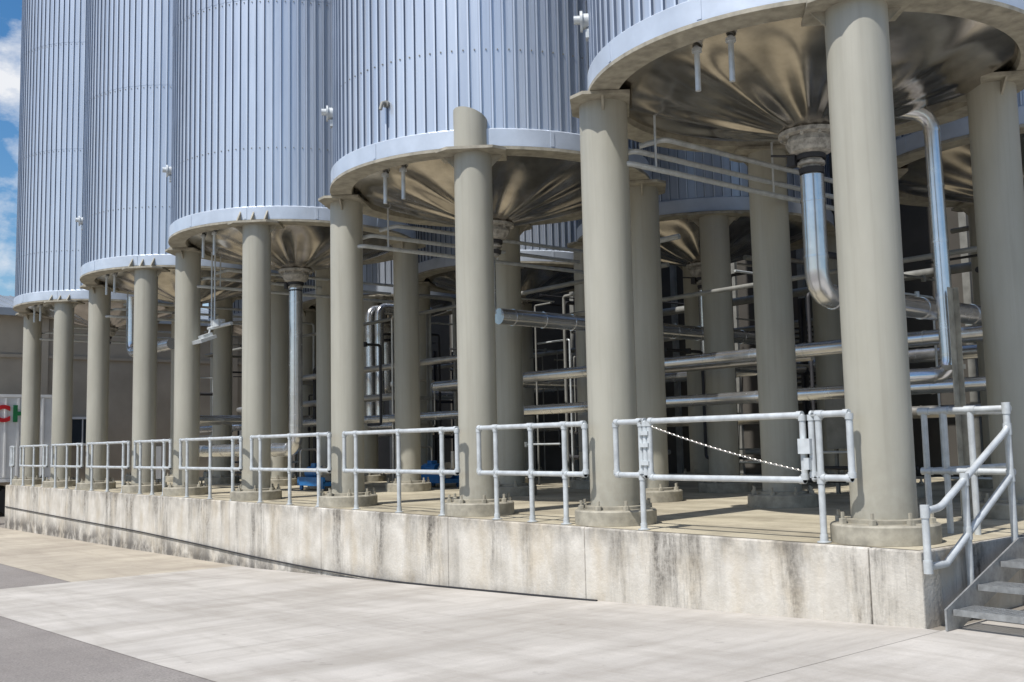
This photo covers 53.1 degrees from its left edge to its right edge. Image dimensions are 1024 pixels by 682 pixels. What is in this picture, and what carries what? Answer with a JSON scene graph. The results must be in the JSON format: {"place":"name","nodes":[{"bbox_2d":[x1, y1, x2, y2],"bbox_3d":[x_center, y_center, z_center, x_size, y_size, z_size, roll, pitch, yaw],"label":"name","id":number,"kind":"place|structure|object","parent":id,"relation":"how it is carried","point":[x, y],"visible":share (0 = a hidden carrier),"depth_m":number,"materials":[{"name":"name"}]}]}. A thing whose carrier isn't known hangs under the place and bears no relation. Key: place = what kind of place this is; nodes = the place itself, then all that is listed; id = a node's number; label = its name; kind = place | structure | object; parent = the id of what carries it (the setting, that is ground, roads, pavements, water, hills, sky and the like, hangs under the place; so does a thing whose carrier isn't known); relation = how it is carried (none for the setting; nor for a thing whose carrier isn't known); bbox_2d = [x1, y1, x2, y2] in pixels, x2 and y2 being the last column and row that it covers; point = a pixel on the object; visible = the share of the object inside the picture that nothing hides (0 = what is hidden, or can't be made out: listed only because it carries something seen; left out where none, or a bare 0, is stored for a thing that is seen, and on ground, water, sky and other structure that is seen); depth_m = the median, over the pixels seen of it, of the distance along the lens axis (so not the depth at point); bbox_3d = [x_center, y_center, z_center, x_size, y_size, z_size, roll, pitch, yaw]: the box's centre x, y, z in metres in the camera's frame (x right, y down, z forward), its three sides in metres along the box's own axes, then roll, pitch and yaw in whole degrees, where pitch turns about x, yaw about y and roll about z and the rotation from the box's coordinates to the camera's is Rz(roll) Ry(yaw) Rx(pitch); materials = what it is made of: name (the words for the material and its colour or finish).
{"place":"outdoors","nodes":[
{"label":"outdoors","id":0,"kind":"place"},
{"bbox_2d":[0,564,68,588],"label":"asphalt road","id":1,"kind":"structure","parent":0,"point":[12,577],"depth_m":16.30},
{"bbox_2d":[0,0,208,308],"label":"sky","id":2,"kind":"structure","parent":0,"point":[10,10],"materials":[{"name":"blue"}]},
{"bbox_2d":[0,616,215,681],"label":"asphalt road","id":3,"kind":"structure","parent":0,"point":[29,653],"depth_m":8.31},
{"bbox_2d":[72,419,238,442],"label":"window panes","id":4,"kind":"object","parent":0,"point":[76,430],"visible":0.14,"depth_m":40.36,"materials":[{"name":"black glass"}]},
{"bbox_2d":[0,527,1023,681],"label":"concrete pavement","id":5,"kind":"structure","parent":0,"point":[540,639],"depth_m":8.73,"materials":[{"name":"grey concrete"}]},
{"bbox_2d":[4,473,1023,628],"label":"concrete platform","id":6,"kind":"structure","parent":5,"relation":"on","point":[723,552],"depth_m":11.80,"materials":[{"name":"grey concrete"}]},
{"bbox_2d":[9,446,14,484],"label":"guard railing","id":7,"kind":"object","parent":6,"relation":"on","point":[12,458],"visible":0.96,"depth_m":29.50,"materials":[{"name":"grey metal"}]},
{"bbox_2d":[19,444,48,486],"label":"guard railing","id":8,"kind":"object","parent":6,"relation":"on","point":[33,465],"visible":1,"depth_m":27.71,"materials":[{"name":"grey metal"}]},
{"bbox_2d":[50,443,83,489],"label":"guard railing","id":9,"kind":"object","parent":6,"relation":"on","point":[66,466],"visible":0.98,"depth_m":25.39,"materials":[{"name":"grey metal"}]},
{"bbox_2d":[12,0,174,486],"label":"storage silo","id":10,"kind":"object","parent":6,"relation":"on","point":[48,283],"visible":0.47,"depth_m":28.06,"materials":[{"name":"metal"}]},
{"bbox_2d":[86,441,130,492],"bbox_3d":[-9.124,2.829,23.073,0.117,1.125,2.870,3,-7,-39],"label":"guard railing","id":11,"kind":"object","parent":6,"relation":"on","point":[122,467],"visible":1,"depth_m":22.99,"materials":[{"name":"grey metal"}]},
{"bbox_2d":[133,439,171,495],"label":"guard railing","id":12,"kind":"object","parent":6,"relation":"on","point":[140,467],"visible":1,"depth_m":20.85,"materials":[{"name":"grey metal"}]},
{"bbox_2d":[75,0,312,492],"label":"storage silo","id":13,"kind":"object","parent":6,"relation":"on","point":[124,221],"visible":0.59,"depth_m":23.32,"materials":[{"name":"metal"}]},
{"bbox_2d":[179,436,242,500],"bbox_3d":[-5.530,2.317,18.691,0.117,1.125,2.790,3,-7,-39],"label":"guard railing","id":14,"kind":"object","parent":6,"relation":"on","point":[210,468],"visible":0.99,"depth_m":18.61,"materials":[{"name":"grey metal"}]},
{"bbox_2d":[203,299,294,476],"bbox_3d":[-7.295,-6.016,34.111,5.450,20.804,4.900,3,-7,-39],"label":"storage silo","id":15,"kind":"object","parent":6,"relation":"on","point":[237,330],"visible":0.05,"depth_m":32.58,"materials":[{"name":"metal"}]},
{"bbox_2d":[250,432,331,506],"bbox_3d":[-3.560,2.037,16.288,0.117,1.125,2.730,3,-7,-39],"label":"guard railing","id":16,"kind":"object","parent":6,"relation":"on","point":[289,469],"visible":0.99,"depth_m":16.20,"materials":[{"name":"grey metal"}]},
{"bbox_2d":[163,0,430,500],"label":"storage silo","id":17,"kind":"object","parent":6,"relation":"on","point":[248,172],"visible":0.75,"depth_m":18.90,"materials":[{"name":"metal"}]},
{"bbox_2d":[192,252,232,344],"bbox_3d":[-5.958,-0.932,20.369,0.382,1.941,1.260,3,-7,-39],"label":"floodlight","id":18,"kind":"object","parent":17,"relation":"attached to","point":[216,324],"visible":0.91,"depth_m":20.54,"materials":[{"name":"grey metal"}]},
{"bbox_2d":[5,506,597,600],"bbox_3d":[-6.859,3.801,20.012,0.054,0.314,24.501,3,-7,-39],"label":"rubber hose","id":19,"kind":"object","parent":6,"relation":"attached to","point":[539,595],"visible":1,"depth_m":14.15,"materials":[{"name":"black rubber"}]},
{"bbox_2d":[297,448,330,489],"bbox_3d":[-3.986,2.672,21.368,0.500,0.863,1.144,3,-7,-39],"label":"pump skid","id":20,"kind":"object","parent":6,"relation":"on","point":[309,479],"visible":0.55,"depth_m":21.29,"materials":[{"name":"blue paint"}]},
{"bbox_2d":[292,260,455,481],"bbox_3d":[-3.417,-6.569,29.383,5.450,20.804,4.900,3,-7,-39],"label":"storage silo","id":21,"kind":"object","parent":6,"relation":"on","point":[381,272],"visible":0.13,"depth_m":27.29,"materials":[{"name":"metal"}]},
{"bbox_2d":[342,426,459,515],"bbox_3d":[-1.561,1.752,13.851,0.117,1.125,2.860,3,-7,-39],"label":"guard railing","id":22,"kind":"object","parent":6,"relation":"on","point":[398,471],"visible":1,"depth_m":13.75,"materials":[{"name":"grey metal"}]},
{"bbox_2d":[421,446,458,486],"bbox_3d":[-1.552,2.637,21.550,0.500,0.863,1.144,3,-7,-39],"label":"pump skid","id":23,"kind":"object","parent":6,"relation":"on","point":[432,464],"visible":0.52,"depth_m":21.30,"materials":[{"name":"blue paint"}]},
{"bbox_2d":[415,220,577,482],"bbox_3d":[0.126,-7.074,25.063,5.450,20.804,4.900,3,-7,-39],"label":"storage silo","id":24,"kind":"object","parent":6,"relation":"on","point":[436,274],"visible":0.25,"depth_m":23.20,"materials":[{"name":"metal"}]},
{"bbox_2d":[476,421,588,524],"bbox_3d":[0.198,1.501,11.706,0.117,1.125,1.950,3,-7,-39],"label":"guard railing","id":25,"kind":"object","parent":6,"relation":"on","point":[531,473],"visible":1,"depth_m":11.63,"materials":[{"name":"grey metal"}]},
{"bbox_2d":[318,0,755,516],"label":"storage silo","id":26,"kind":"object","parent":6,"relation":"on","point":[457,114],"visible":0.84,"depth_m":14.10,"materials":[{"name":"metal"}]},
{"bbox_2d":[578,414,588,451],"bbox_3d":[1.523,2.090,19.360,0.325,1.400,0.500,3,-7,-39],"label":"control cabinet","id":27,"kind":"object","parent":6,"relation":"on","point":[582,417],"visible":0.16,"depth_m":19.42,"materials":[{"name":"grey metal"}]},
{"bbox_2d":[200,246,986,485],"bbox_3d":[-0.884,1.156,21.582,1.860,3.800,26.095,3,-7,-39],"label":"pipe rack","id":28,"kind":"object","parent":6,"relation":"on","point":[810,351],"visible":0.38,"depth_m":15.96,"materials":[{"name":"silver metal"}]},
{"bbox_2d":[200,226,992,485],"bbox_3d":[0.757,0.987,23.402,9.237,4.423,27.326,3,-7,-39],"label":"process pipework","id":29,"kind":"object","parent":6,"relation":"on","point":[757,451],"visible":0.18,"depth_m":21.71,"materials":[{"name":"silver metal"}]},
{"bbox_2d":[365,305,393,429],"bbox_3d":[-2.821,0.673,25.777,1.617,3.183,0.817,3,-7,-39],"label":"insulated riser pipe","id":30,"kind":"object","parent":29,"relation":"attached to","point":[370,376],"visible":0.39,"depth_m":25.50,"materials":[{"name":"silver metal"}]},
{"bbox_2d":[375,303,430,429],"bbox_3d":[-2.537,0.633,25.431,1.617,3.183,0.817,3,-7,-39],"label":"insulated riser pipe","id":31,"kind":"object","parent":29,"relation":"attached to","point":[381,309],"visible":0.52,"depth_m":25.18,"materials":[{"name":"silver metal"}]},
{"bbox_2d":[612,418,649,530],"bbox_3d":[1.221,1.356,10.459,0.117,1.125,0.490,3,-7,-39],"label":"guard railing","id":32,"kind":"object","parent":6,"relation":"on","point":[641,474],"visible":1,"depth_m":10.35,"materials":[{"name":"grey metal"}]},
{"bbox_2d":[638,411,812,483],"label":"safety gate","id":33,"kind":"structure","parent":32,"relation":"attached to","point":[804,443],"depth_m":9.41,"materials":[{"name":"silver metal"}]},
{"bbox_2d":[378,262,980,475],"bbox_3d":[3.256,1.375,26.271,1.710,4.105,26.126,3,-7,-39],"label":"pipe rack","id":34,"kind":"object","parent":6,"relation":"on","point":[924,355],"visible":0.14,"depth_m":21.67,"materials":[{"name":"silver metal"}]},
{"bbox_2d":[567,145,848,492],"bbox_3d":[3.789,-7.595,20.596,5.450,20.804,4.900,3,-7,-39],"label":"storage silo","id":35,"kind":"object","parent":6,"relation":"on","point":[709,224],"visible":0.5,"depth_m":17.76,"materials":[{"name":"metal"}]},
{"bbox_2d":[570,0,1023,546],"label":"storage silo","id":36,"kind":"object","parent":6,"relation":"on","point":[765,91],"visible":0.94,"depth_m":10.84,"materials":[{"name":"metal"}]},
{"bbox_2d":[807,409,856,543],"bbox_3d":[2.708,1.144,8.645,0.117,1.125,0.440,3,-7,-39],"label":"guard railing","id":37,"kind":"object","parent":6,"relation":"on","point":[819,476],"visible":1,"depth_m":8.69,"materials":[{"name":"grey metal"}]},
{"bbox_2d":[825,398,846,493],"bbox_3d":[5.192,1.545,15.680,0.325,1.600,0.700,3,-7,-39],"label":"control cabinet","id":38,"kind":"object","parent":6,"relation":"on","point":[836,433],"visible":0.29,"depth_m":15.77,"materials":[{"name":"grey metal"}]},
{"bbox_2d":[942,287,973,520],"bbox_3d":[4.673,0.650,10.771,0.250,2.440,0.305,3,-7,-39],"label":"pipe support stand","id":39,"kind":"object","parent":6,"relation":"on","point":[957,367],"visible":0.79,"depth_m":10.76,"materials":[{"name":"beige paint"}]},
{"bbox_2d":[896,89,1023,497],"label":"storage silo","id":40,"kind":"object","parent":6,"relation":"on","point":[911,165],"visible":0.14,"depth_m":14.78,"materials":[{"name":"metal"}]},
{"bbox_2d":[917,405,1015,534],"bbox_3d":[4.684,1.192,9.675,1.635,1.145,0.850,3,-7,-39],"label":"guard railing","id":41,"kind":"object","parent":6,"relation":"on","point":[946,470],"visible":0.81,"depth_m":9.30,"materials":[{"name":"grey metal"}]},
{"bbox_2d":[920,402,1023,630],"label":"metal staircase","id":42,"kind":"structure","parent":5,"relation":"on","point":[984,587],"depth_m":8.20,"materials":[{"name":"grey metal"}]},
{"bbox_2d":[0,513,1023,681],"bbox_3d":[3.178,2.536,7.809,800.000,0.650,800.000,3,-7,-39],"label":"ground","id":43,"kind":"structure","parent":0,"point":[2,524],"depth_m":8.42,"materials":[{"name":"grey concrete"}]},
{"bbox_2d":[0,394,51,514],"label":"semi trailer","id":44,"kind":"object","parent":43,"relation":"on","point":[10,419],"visible":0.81,"depth_m":35.27,"materials":[{"name":"white paint"}]},
{"bbox_2d":[0,315,241,485],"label":"walls","id":45,"kind":"structure","parent":43,"relation":"on","point":[120,390],"depth_m":41.41,"materials":[{"name":"grey concrete"}]},
{"bbox_2d":[0,295,208,325],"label":"metal roof","id":46,"kind":"structure","parent":45,"relation":"on","point":[6,304],"depth_m":41.77,"materials":[{"name":"white metal"}]},
{"bbox_2d":[0,318,241,475],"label":"pilasters","id":47,"kind":"object","parent":45,"relation":"attached to","point":[46,357],"visible":0.06,"depth_m":40.65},
{"bbox_2d":[72,417,241,478],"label":"window frames","id":48,"kind":"structure","parent":45,"relation":"in","point":[158,458],"depth_m":42.17,"materials":[{"name":"grey metal"}]},
{"bbox_2d":[292,152,984,476],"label":"process building","id":49,"kind":"structure","parent":43,"relation":"on","point":[916,231],"depth_m":25.45,"materials":[{"name":"grey paint"}]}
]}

